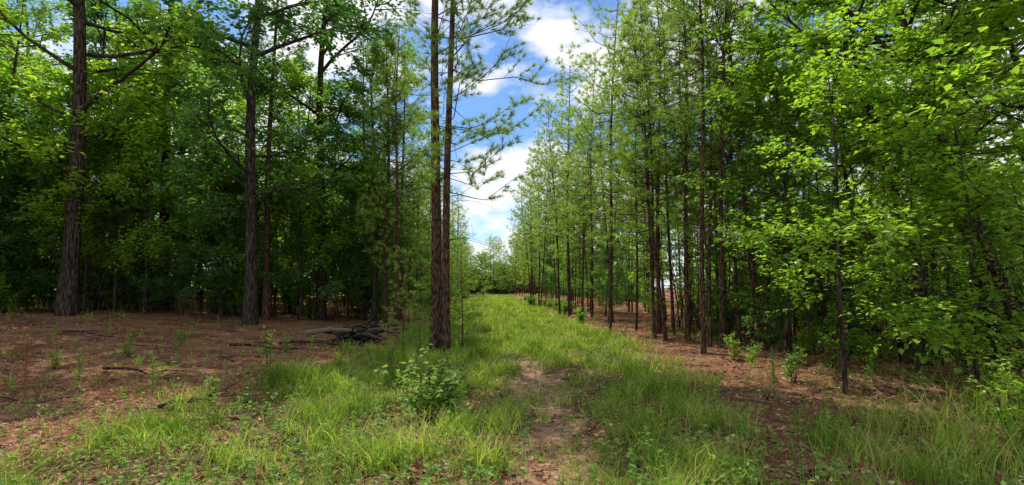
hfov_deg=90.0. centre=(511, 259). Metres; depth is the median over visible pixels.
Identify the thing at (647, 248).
pine tree
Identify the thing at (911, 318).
shrub
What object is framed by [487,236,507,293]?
young pine tree
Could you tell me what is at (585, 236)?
pine tree
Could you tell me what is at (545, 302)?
shrub
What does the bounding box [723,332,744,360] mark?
shrub
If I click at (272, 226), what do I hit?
understory tree
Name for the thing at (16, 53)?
tree
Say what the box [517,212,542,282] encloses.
pine tree
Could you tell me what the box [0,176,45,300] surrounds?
understory tree
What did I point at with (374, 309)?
oak tree
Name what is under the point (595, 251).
pine tree
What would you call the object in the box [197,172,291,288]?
understory tree
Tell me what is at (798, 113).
pine tree
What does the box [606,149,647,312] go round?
pine tree
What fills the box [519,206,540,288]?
pine tree
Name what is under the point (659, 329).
pine tree
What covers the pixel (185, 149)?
oak tree
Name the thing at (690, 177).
pine tree
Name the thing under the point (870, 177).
pine tree
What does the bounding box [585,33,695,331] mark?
pine tree
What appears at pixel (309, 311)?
shrub
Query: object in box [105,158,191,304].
understory tree
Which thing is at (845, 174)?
maple tree
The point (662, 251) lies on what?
understory tree
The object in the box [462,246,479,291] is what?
young pine tree
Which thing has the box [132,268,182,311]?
shrub
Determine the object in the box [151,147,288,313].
understory tree
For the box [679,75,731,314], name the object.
pine tree
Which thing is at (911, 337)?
shrub
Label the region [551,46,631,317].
pine tree
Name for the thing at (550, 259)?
understory tree
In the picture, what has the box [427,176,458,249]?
pine tree
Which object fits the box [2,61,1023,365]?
understory stems
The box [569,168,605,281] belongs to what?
pine tree
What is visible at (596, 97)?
pine tree
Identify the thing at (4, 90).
understory tree
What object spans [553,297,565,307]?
shrub
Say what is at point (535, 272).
pine tree
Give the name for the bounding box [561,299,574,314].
shrub
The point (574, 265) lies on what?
pine tree
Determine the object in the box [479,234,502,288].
young pine tree
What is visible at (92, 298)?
shrub
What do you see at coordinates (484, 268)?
young pine tree
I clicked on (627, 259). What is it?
pine tree
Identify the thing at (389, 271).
young pine tree
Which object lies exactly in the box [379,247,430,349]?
pine sapling
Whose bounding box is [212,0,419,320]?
oak tree
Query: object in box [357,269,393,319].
shrub
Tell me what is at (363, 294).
understory tree
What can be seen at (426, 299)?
shrub
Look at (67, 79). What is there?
understory tree
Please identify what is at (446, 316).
pine tree
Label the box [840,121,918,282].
understory tree
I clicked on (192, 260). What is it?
understory tree
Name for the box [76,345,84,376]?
pine seedling
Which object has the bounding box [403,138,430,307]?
pine tree
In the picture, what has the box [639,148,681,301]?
pine tree
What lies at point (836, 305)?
shrub
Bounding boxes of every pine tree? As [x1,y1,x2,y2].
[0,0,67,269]
[0,230,18,242]
[29,140,135,312]
[82,178,139,308]
[188,0,321,320]
[192,185,263,316]
[195,131,278,311]
[328,22,412,319]
[329,196,382,318]
[340,9,442,325]
[341,6,442,323]
[359,31,445,319]
[376,185,430,321]
[379,139,400,300]
[387,0,579,355]
[393,0,543,352]
[394,156,428,308]
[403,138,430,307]
[403,142,461,304]
[403,232,430,305]
[406,162,430,304]
[408,134,469,260]
[411,159,442,307]
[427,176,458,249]
[441,202,459,277]
[442,186,472,285]
[450,185,471,290]
[450,214,471,288]
[454,204,470,291]
[461,242,479,288]
[462,244,480,293]
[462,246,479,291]
[471,255,486,294]
[478,251,497,287]
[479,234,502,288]
[481,240,505,294]
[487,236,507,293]
[493,242,511,288]
[494,255,513,293]
[502,234,516,292]
[504,230,526,293]
[504,257,518,293]
[505,228,529,295]
[506,185,543,304]
[506,235,523,294]
[508,162,554,296]
[508,234,521,281]
[509,178,543,295]
[510,218,529,294]
[513,225,535,296]
[514,141,561,305]
[514,185,542,294]
[517,184,552,296]
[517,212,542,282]
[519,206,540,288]
[520,219,547,285]
[521,92,581,313]
[521,148,565,307]
[523,128,576,298]
[524,237,542,294]
[527,40,598,315]
[528,159,564,299]
[534,190,560,298]
[537,190,565,303]
[538,103,630,310]
[542,106,593,314]
[542,167,572,296]
[548,0,663,330]
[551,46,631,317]
[552,154,590,309]
[555,118,616,322]
[556,220,577,300]
[559,150,618,310]
[560,170,601,307]
[560,184,595,304]
[560,196,589,303]
[561,149,607,310]
[564,195,617,307]
[566,88,636,322]
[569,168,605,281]
[577,112,642,315]
[581,10,707,338]
[582,76,646,299]
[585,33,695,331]
[586,0,699,340]
[588,196,609,303]
[593,0,724,333]
[594,201,625,302]
[598,0,705,336]
[602,119,681,313]
[602,160,635,298]
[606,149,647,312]
[609,133,646,311]
[611,0,717,334]
[612,42,691,320]
[613,198,635,305]
[616,0,764,340]
[616,197,641,295]
[617,0,784,354]
[623,151,669,311]
[625,0,774,346]
[625,178,663,306]
[626,179,666,271]
[627,0,735,324]
[627,212,648,299]
[630,181,673,280]
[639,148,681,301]
[640,195,673,281]
[645,141,704,317]
[649,0,790,343]
[650,0,795,347]
[652,0,803,346]
[654,119,693,307]
[655,127,707,309]
[662,88,707,304]
[662,138,716,295]
[668,78,736,297]
[670,0,762,331]
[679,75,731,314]
[682,174,713,305]
[704,129,754,290]
[717,139,764,315]
[736,0,878,331]
[746,0,874,330]
[754,10,834,304]
[754,97,819,294]
[820,1,951,292]
[841,70,909,273]
[851,2,988,280]
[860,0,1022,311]
[902,42,994,300]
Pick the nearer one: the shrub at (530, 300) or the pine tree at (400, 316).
the pine tree at (400, 316)
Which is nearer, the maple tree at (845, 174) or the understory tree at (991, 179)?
the maple tree at (845, 174)
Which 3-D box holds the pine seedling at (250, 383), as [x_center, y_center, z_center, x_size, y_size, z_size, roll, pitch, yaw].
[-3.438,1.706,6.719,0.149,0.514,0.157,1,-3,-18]
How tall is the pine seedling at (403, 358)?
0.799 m
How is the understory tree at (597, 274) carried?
on the ground at (620, 312)
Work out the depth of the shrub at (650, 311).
21.54 m
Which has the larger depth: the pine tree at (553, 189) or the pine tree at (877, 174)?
the pine tree at (553, 189)
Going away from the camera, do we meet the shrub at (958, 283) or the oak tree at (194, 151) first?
the shrub at (958, 283)
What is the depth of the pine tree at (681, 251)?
39.66 m
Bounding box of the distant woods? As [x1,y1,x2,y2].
[14,157,1021,306]
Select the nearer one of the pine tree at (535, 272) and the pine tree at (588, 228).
the pine tree at (588, 228)
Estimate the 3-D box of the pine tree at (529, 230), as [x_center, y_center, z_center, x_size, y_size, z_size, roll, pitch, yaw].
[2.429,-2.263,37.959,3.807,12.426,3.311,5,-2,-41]
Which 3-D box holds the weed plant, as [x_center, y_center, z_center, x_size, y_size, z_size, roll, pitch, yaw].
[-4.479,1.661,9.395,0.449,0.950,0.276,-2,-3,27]
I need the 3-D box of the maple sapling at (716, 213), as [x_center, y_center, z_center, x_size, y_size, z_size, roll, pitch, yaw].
[6.816,-1.716,13.919,4.948,8.657,5.014,0,-3,2]
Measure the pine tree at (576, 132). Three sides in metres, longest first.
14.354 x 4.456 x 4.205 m
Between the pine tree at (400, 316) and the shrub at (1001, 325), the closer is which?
the shrub at (1001, 325)
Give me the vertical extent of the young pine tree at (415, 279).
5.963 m
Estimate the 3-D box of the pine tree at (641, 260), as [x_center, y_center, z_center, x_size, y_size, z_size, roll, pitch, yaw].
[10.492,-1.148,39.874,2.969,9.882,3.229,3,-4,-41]
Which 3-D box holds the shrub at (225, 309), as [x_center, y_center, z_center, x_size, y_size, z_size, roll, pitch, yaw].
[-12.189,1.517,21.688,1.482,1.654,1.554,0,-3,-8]
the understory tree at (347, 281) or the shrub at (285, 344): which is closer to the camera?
the shrub at (285, 344)
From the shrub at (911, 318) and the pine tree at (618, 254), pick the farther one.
the pine tree at (618, 254)
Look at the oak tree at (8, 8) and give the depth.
27.23 m
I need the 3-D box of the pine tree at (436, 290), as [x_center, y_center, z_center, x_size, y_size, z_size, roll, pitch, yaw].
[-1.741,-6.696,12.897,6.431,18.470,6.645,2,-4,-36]
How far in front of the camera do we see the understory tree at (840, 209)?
27.09 m
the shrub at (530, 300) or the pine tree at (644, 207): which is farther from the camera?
the shrub at (530, 300)
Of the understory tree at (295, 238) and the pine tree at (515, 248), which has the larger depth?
the pine tree at (515, 248)
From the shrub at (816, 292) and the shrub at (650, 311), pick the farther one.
the shrub at (650, 311)
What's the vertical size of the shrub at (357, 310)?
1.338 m
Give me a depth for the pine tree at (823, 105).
18.99 m
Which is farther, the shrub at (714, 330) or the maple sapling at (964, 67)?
the shrub at (714, 330)
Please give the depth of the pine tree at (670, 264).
16.05 m
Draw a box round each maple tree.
[641,16,891,318]
[684,18,959,341]
[689,0,1023,366]
[734,0,1023,362]
[781,0,1023,365]
[800,0,1023,244]
[838,0,1023,337]
[840,2,1023,247]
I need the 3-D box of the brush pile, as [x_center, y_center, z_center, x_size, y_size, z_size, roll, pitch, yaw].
[-4.331,2.100,14.486,2.438,1.016,2.019,0,-3,-3]
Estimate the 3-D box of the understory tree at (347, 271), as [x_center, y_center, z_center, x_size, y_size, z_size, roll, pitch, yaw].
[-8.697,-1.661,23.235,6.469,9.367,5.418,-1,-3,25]
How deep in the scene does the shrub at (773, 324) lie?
11.31 m
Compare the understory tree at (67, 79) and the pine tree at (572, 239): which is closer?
the understory tree at (67, 79)
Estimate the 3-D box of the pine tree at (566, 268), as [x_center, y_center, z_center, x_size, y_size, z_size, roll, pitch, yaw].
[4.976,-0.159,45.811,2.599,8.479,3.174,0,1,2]
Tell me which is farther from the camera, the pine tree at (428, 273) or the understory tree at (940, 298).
the pine tree at (428, 273)
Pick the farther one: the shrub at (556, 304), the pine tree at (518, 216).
the pine tree at (518, 216)
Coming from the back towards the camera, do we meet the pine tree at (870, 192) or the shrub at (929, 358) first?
the pine tree at (870, 192)
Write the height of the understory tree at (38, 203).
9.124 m
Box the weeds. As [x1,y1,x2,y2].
[0,305,1023,484]
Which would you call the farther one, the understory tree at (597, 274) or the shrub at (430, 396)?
the understory tree at (597, 274)
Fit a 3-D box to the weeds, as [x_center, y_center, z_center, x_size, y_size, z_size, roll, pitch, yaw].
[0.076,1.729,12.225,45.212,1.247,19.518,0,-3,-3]
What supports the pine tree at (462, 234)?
on the ground at (620, 312)
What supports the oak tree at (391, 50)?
on the ground at (620, 312)
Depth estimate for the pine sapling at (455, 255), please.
13.32 m
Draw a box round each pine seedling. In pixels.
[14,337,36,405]
[52,322,58,344]
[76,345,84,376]
[147,357,159,390]
[202,346,211,367]
[248,373,253,404]
[309,337,315,356]
[357,383,368,433]
[399,338,407,368]
[450,338,461,389]
[766,346,782,386]
[867,352,875,382]
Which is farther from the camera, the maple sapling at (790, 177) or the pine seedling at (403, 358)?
the maple sapling at (790, 177)
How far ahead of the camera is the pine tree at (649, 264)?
41.01 m
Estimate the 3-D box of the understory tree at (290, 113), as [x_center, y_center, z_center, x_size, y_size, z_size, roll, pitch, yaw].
[-8.684,-3.020,22.515,7.183,11.813,7.243,1,-3,-13]
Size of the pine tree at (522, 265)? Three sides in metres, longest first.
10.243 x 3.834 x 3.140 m
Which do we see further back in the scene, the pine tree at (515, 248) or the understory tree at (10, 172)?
the pine tree at (515, 248)
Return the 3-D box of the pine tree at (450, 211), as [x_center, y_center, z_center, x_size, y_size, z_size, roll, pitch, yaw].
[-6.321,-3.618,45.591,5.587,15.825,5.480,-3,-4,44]
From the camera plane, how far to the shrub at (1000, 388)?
4.97 m
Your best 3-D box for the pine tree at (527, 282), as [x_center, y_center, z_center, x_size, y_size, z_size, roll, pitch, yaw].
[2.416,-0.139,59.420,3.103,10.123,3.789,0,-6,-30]
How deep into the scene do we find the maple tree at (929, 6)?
9.17 m
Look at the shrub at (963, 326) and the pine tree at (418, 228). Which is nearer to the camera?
the shrub at (963, 326)
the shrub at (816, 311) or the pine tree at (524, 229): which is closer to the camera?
the shrub at (816, 311)
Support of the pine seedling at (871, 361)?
on the ground at (620, 312)
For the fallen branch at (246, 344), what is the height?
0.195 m
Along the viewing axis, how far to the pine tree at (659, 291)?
15.45 m
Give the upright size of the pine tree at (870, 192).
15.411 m
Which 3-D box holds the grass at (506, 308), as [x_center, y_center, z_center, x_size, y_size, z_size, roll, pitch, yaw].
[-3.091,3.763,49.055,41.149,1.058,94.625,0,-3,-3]
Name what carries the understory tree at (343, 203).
on the ground at (620, 312)
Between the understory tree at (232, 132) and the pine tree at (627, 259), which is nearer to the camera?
the understory tree at (232, 132)
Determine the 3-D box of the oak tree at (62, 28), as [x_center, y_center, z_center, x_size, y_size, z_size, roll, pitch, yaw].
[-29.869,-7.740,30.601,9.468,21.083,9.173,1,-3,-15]
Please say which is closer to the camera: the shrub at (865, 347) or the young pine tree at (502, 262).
the shrub at (865, 347)
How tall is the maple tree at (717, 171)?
9.957 m
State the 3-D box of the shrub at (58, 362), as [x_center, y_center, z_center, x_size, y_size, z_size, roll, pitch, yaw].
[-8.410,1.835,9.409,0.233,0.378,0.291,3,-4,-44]
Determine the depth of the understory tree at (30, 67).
24.83 m
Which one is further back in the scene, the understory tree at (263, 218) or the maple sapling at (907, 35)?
the understory tree at (263, 218)
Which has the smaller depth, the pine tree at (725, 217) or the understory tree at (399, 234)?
the pine tree at (725, 217)
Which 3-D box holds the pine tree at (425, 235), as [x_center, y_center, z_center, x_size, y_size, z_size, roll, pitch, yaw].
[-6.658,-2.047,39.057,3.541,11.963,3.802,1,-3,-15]
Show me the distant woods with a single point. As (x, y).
(497, 290)
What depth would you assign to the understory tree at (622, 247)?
27.14 m
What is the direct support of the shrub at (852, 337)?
on the ground at (620, 312)
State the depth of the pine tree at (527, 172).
44.62 m
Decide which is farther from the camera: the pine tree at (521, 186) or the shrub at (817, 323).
the pine tree at (521, 186)
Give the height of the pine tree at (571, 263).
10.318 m
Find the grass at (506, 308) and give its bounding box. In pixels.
[0,294,1023,484]
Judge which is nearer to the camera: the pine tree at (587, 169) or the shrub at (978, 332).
the shrub at (978, 332)
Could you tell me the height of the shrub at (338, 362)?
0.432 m
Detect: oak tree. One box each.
[0,0,49,184]
[0,0,70,233]
[0,0,109,301]
[0,0,249,316]
[0,32,51,115]
[1,71,59,245]
[7,0,171,308]
[24,0,214,299]
[52,0,248,311]
[124,0,393,325]
[140,41,233,297]
[142,6,235,298]
[156,39,261,300]
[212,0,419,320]
[241,49,347,304]
[309,39,443,321]
[340,33,430,311]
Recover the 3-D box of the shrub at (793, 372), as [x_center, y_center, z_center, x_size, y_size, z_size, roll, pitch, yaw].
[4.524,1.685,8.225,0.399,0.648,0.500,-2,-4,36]
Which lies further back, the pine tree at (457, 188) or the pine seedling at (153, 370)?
the pine tree at (457, 188)
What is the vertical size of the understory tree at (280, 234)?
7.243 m
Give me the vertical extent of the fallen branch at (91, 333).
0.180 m
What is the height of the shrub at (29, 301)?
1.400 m
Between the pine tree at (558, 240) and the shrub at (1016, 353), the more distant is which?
the pine tree at (558, 240)
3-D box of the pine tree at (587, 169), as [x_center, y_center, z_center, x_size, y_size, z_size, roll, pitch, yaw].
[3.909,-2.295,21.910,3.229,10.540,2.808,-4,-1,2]
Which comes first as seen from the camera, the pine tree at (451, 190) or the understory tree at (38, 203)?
the understory tree at (38, 203)
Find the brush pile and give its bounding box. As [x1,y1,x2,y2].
[305,316,399,344]
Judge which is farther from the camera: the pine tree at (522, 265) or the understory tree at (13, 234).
the pine tree at (522, 265)
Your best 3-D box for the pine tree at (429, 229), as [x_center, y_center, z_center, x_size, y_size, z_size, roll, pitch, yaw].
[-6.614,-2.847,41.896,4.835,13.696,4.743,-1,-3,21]
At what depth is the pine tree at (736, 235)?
25.88 m
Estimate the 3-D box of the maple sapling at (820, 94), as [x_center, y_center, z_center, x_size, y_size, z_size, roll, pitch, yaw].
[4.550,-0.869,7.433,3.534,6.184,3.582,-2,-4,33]
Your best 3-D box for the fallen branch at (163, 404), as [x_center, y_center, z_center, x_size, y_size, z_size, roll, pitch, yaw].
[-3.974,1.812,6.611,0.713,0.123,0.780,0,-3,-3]
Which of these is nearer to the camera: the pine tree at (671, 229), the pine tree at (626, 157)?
the pine tree at (626, 157)
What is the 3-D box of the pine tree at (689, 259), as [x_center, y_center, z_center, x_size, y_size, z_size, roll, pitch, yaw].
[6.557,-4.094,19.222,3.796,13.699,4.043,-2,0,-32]
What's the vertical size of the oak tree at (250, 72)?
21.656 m
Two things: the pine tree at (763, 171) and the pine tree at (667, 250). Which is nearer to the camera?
the pine tree at (763, 171)
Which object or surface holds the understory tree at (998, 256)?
on the ground at (620, 312)
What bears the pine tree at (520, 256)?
on the ground at (620, 312)
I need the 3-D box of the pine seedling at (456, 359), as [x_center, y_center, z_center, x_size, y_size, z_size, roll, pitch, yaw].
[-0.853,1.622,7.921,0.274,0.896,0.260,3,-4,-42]
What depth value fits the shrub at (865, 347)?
8.91 m
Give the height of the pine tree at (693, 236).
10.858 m
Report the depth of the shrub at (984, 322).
13.42 m
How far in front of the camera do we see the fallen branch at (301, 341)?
13.55 m
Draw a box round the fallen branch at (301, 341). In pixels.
[278,339,364,346]
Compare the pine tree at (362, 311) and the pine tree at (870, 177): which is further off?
the pine tree at (362, 311)
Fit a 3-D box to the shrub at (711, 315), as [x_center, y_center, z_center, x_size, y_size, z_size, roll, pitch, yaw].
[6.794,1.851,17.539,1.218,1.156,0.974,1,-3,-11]
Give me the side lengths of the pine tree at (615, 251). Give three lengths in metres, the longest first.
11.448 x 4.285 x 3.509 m
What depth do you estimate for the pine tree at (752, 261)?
12.96 m
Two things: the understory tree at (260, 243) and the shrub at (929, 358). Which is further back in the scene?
the understory tree at (260, 243)
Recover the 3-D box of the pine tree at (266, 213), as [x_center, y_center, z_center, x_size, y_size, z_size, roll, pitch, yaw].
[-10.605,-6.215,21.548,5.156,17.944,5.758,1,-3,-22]
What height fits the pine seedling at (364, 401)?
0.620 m
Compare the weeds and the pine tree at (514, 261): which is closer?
the weeds
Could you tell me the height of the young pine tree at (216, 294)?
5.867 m
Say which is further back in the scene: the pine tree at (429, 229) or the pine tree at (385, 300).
the pine tree at (429, 229)
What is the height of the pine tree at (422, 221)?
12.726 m
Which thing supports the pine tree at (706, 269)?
on the ground at (620, 312)
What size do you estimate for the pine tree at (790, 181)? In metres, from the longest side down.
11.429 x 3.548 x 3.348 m
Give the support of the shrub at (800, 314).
on the ground at (620, 312)
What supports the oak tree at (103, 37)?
on the ground at (620, 312)
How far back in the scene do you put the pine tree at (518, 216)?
40.80 m
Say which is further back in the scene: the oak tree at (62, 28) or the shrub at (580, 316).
the oak tree at (62, 28)
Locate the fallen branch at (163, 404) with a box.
[157,393,228,407]
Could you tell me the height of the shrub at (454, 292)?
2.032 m
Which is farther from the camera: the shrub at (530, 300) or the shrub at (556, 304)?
the shrub at (530, 300)
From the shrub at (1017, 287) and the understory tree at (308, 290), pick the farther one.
the understory tree at (308, 290)
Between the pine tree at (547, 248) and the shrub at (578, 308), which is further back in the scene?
the pine tree at (547, 248)
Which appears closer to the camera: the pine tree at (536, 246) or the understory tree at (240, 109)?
the understory tree at (240, 109)
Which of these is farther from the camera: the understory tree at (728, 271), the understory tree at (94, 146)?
the understory tree at (728, 271)
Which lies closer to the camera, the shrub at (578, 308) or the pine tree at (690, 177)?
the shrub at (578, 308)
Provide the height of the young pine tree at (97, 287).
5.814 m
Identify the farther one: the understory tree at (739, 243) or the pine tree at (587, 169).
the understory tree at (739, 243)
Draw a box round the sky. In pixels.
[0,0,1023,288]
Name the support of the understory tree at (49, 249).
on the ground at (620, 312)
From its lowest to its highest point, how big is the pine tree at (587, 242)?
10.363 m
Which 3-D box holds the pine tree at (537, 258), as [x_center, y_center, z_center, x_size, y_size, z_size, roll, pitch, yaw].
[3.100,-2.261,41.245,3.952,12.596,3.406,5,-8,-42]
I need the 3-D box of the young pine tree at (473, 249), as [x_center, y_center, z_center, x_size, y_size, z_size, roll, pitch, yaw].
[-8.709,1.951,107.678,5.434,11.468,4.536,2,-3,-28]
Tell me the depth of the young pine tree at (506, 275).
104.31 m
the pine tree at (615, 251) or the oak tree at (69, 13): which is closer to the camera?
the oak tree at (69, 13)
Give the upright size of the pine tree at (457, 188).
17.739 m
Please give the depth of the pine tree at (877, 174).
21.43 m
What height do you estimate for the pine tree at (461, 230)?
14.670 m
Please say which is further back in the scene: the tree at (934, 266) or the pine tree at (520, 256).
the pine tree at (520, 256)
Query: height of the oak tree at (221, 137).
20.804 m
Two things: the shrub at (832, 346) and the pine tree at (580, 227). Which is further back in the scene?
the pine tree at (580, 227)
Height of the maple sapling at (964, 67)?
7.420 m
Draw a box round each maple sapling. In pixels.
[658,46,871,338]
[664,83,830,336]
[669,16,926,352]
[706,62,933,344]
[714,0,990,394]
[763,21,1023,361]
[795,71,1023,385]
[815,6,1023,392]
[851,52,1023,323]
[863,0,1023,363]
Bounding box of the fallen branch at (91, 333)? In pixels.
[62,330,124,337]
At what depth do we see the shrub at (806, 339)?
10.63 m
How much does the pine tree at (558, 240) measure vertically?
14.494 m
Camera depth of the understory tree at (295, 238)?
35.08 m
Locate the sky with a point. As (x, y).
(545, 35)
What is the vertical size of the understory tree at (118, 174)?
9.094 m
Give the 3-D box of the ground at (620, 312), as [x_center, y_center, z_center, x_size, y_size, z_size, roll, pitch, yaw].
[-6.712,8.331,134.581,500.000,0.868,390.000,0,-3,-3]
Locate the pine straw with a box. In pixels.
[0,305,1023,484]
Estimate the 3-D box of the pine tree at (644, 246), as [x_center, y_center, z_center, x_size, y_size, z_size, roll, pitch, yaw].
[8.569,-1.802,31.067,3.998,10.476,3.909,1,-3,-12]
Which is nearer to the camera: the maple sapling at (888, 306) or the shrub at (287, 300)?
the maple sapling at (888, 306)
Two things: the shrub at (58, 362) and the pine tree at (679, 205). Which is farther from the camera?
the pine tree at (679, 205)
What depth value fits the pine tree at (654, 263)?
44.78 m
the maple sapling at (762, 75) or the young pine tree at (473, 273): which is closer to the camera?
the maple sapling at (762, 75)
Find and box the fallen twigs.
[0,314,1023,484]
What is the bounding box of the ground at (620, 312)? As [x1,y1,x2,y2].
[0,289,1023,484]
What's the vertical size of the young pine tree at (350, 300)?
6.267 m
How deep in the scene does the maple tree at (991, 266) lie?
9.38 m
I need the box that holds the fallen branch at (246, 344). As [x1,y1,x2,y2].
[230,343,306,349]
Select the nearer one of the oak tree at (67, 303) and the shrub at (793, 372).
the shrub at (793, 372)
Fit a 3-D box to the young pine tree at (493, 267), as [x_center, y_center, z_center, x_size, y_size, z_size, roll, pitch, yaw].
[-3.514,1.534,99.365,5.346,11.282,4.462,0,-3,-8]
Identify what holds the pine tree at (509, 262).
on the ground at (620, 312)
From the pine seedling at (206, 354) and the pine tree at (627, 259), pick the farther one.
the pine tree at (627, 259)
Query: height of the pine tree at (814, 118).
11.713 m
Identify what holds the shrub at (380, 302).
on the ground at (620, 312)
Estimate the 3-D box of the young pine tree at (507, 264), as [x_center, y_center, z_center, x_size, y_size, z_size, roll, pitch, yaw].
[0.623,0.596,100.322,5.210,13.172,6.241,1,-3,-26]
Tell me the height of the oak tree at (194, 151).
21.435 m
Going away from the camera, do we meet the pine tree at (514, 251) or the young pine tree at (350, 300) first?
the young pine tree at (350, 300)
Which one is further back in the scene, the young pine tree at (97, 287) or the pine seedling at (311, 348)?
the young pine tree at (97, 287)
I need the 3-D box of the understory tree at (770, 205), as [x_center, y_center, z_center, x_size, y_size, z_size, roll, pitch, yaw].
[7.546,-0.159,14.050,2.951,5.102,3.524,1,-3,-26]
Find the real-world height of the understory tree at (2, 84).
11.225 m
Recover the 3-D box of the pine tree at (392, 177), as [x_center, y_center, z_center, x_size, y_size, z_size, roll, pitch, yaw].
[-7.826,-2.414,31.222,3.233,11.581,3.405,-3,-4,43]
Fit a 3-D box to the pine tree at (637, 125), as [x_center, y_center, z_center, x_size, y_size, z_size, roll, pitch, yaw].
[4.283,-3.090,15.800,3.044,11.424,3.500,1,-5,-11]
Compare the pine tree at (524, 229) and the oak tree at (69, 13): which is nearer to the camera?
the oak tree at (69, 13)
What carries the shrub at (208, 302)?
on the ground at (620, 312)
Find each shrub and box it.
[0,268,30,313]
[5,281,46,311]
[27,255,100,311]
[47,351,62,368]
[80,254,124,310]
[119,337,134,356]
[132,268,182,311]
[133,257,190,308]
[148,268,195,310]
[172,328,188,345]
[202,283,231,314]
[204,291,224,311]
[204,372,221,393]
[219,272,262,316]
[274,282,314,312]
[279,336,291,352]
[303,296,312,317]
[329,355,345,373]
[346,294,369,317]
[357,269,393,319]
[374,344,475,421]
[377,296,390,319]
[411,285,430,318]
[451,286,460,299]
[525,295,537,304]
[541,297,551,308]
[547,297,557,309]
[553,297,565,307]
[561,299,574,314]
[573,305,587,318]
[576,310,587,323]
[644,296,666,320]
[675,292,699,325]
[690,274,754,336]
[699,300,715,325]
[706,322,729,338]
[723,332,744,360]
[741,286,805,349]
[745,340,761,366]
[762,298,785,333]
[779,344,806,382]
[783,302,829,343]
[792,320,836,354]
[796,273,846,324]
[797,289,838,324]
[809,316,833,339]
[814,329,847,367]
[815,278,853,329]
[824,297,909,362]
[850,332,890,373]
[876,321,929,357]
[882,299,941,343]
[911,325,945,366]
[929,265,991,334]
[940,327,985,376]
[946,307,1000,356]
[948,321,992,360]
[964,349,1002,389]
[966,357,1023,445]
[969,259,1023,316]
[976,308,1005,332]
[977,301,1014,353]
[986,327,1023,401]
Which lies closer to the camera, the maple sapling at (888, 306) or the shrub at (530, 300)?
the maple sapling at (888, 306)
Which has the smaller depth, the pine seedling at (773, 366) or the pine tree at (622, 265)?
the pine seedling at (773, 366)
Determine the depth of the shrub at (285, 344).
12.39 m
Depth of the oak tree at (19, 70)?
37.84 m
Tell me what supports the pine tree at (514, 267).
on the ground at (620, 312)
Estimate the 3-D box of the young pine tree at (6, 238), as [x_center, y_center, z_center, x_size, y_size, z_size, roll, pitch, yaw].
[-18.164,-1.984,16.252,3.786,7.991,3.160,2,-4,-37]
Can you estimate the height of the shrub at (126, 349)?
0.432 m
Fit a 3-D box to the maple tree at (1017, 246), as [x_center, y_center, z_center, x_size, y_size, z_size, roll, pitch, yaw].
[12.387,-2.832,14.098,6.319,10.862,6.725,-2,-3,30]
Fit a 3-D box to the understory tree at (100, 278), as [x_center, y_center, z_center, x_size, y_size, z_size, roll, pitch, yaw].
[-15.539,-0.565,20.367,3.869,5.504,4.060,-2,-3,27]
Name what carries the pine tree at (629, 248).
on the ground at (620, 312)
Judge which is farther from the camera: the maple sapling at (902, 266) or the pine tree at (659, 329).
the pine tree at (659, 329)
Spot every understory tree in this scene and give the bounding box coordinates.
[0,49,110,306]
[0,59,178,263]
[0,75,10,113]
[0,78,68,292]
[0,84,154,277]
[0,103,86,277]
[0,127,139,312]
[0,157,40,286]
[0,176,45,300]
[0,179,63,313]
[6,191,94,302]
[21,71,194,311]
[32,55,232,313]
[35,232,106,299]
[46,93,216,311]
[80,180,161,310]
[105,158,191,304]
[107,118,224,283]
[128,213,213,315]
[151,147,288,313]
[156,149,279,317]
[158,84,285,270]
[177,177,289,316]
[182,65,313,254]
[191,175,287,314]
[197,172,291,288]
[212,141,314,290]
[227,54,393,319]
[228,167,338,316]
[235,203,315,308]
[257,119,392,291]
[257,187,355,319]
[259,155,327,298]
[282,176,372,300]
[305,125,394,310]
[307,187,382,304]
[310,164,391,319]
[326,152,430,319]
[329,207,403,303]
[366,190,414,289]
[379,200,430,289]
[536,250,574,299]
[546,201,599,310]
[577,225,639,300]
[587,245,639,310]
[617,191,711,326]
[670,160,783,315]
[694,233,741,288]
[723,174,765,278]
[726,165,857,341]
[796,164,869,288]
[807,172,881,285]
[817,210,917,332]
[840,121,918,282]
[868,202,979,325]
[928,170,1014,290]
[941,185,1023,290]
[943,158,1023,271]
[977,139,1023,291]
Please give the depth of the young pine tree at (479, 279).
104.61 m
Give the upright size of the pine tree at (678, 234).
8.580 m
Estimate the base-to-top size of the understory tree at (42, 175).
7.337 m
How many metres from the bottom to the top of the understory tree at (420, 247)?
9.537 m
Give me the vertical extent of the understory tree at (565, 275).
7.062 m
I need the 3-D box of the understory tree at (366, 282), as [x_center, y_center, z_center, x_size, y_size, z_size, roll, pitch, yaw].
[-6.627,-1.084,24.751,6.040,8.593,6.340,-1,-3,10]
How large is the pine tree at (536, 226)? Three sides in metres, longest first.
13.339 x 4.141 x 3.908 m
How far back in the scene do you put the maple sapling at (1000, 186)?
12.35 m
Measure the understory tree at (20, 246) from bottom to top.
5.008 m
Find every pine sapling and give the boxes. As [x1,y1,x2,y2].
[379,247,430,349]
[401,281,433,354]
[417,234,473,341]
[441,245,489,347]
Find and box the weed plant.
[258,326,278,369]
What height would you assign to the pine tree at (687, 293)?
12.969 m
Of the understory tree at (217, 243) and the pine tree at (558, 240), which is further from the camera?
the pine tree at (558, 240)
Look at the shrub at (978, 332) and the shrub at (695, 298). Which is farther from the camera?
the shrub at (695, 298)
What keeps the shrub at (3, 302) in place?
on the ground at (620, 312)
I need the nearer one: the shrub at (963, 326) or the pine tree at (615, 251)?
the shrub at (963, 326)
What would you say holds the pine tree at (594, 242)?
on the ground at (620, 312)
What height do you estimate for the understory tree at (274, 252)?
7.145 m

